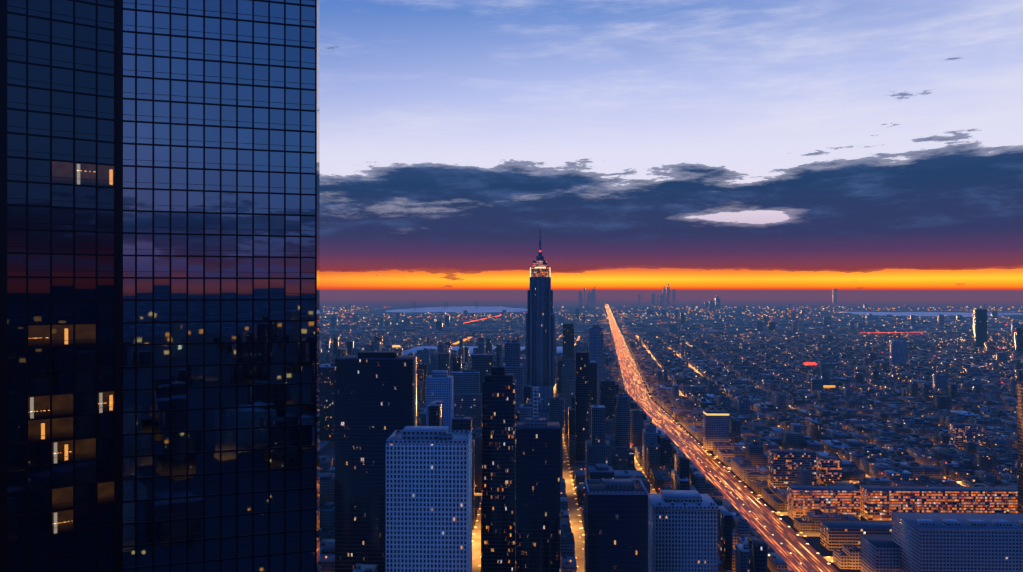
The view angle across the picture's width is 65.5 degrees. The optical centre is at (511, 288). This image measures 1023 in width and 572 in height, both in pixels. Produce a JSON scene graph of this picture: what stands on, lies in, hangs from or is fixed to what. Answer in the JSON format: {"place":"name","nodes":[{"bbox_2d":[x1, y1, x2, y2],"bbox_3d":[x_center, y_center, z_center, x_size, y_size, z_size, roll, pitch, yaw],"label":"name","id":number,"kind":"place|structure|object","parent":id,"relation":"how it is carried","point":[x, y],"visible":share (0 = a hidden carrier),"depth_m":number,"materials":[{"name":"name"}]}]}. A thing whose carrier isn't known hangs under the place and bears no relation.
{"place":"outdoors","nodes":[
{"label":"outdoors","id":0,"kind":"place"},
{"bbox_2d":[0,0,319,571],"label":"glass tower","id":1,"kind":"structure","parent":0,"point":[159,285],"depth_m":124.01,"materials":[{"name":"blue glass"}]},
{"bbox_2d":[386,306,526,312],"bbox_3d":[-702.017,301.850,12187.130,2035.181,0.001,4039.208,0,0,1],"label":"bay water","id":2,"kind":"structure","parent":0,"point":[473,309],"depth_m":11741.54,"materials":[{"name":"blue liquid"}]},
{"bbox_2d":[413,301,477,309],"bbox_3d":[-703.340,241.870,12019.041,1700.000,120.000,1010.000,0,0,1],"label":"bridge pylons","id":3,"kind":"object","parent":2,"relation":"on","point":[447,304],"visible":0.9,"depth_m":12020.62,"materials":[{"name":"grey metal"}]},
{"bbox_2d":[320,290,1022,571],"bbox_3d":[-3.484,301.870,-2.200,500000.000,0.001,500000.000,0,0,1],"label":"ground","id":4,"kind":"structure","parent":0,"point":[399,299],"depth_m":22973.72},
{"bbox_2d":[320,229,1022,571],"bbox_3d":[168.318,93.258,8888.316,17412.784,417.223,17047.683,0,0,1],"label":"city buildings","id":5,"kind":"structure","parent":4,"relation":"on","point":[428,428],"depth_m":1225.77,"materials":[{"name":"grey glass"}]},
{"bbox_2d":[472,335,964,571],"bbox_3d":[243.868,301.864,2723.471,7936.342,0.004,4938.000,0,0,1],"label":"street","id":6,"kind":"structure","parent":4,"relation":"on","point":[574,511],"depth_m":1060.62,"materials":[{"name":"orange"}]},
{"bbox_2d":[320,0,1022,289],"label":"sky","id":7,"kind":"structure","parent":0,"point":[649,144],"materials":[{"name":"blue"}]},
{"bbox_2d":[605,304,838,571],"bbox_3d":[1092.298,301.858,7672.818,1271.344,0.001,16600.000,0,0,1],"label":"avenue road","id":8,"kind":"structure","parent":0,"point":[792,548],"depth_m":1228.82,"materials":[{"name":"grey asphalt"}]},
{"bbox_2d":[837,312,1013,316],"bbox_3d":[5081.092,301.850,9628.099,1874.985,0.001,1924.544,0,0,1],"label":"bay water","id":9,"kind":"structure","parent":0,"point":[920,313],"depth_m":9821.02,"materials":[{"name":"blue liquid"}]},
{"bbox_2d":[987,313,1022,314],"bbox_3d":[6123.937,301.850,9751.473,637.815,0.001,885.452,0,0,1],"label":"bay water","id":10,"kind":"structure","parent":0,"point":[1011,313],"depth_m":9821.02,"materials":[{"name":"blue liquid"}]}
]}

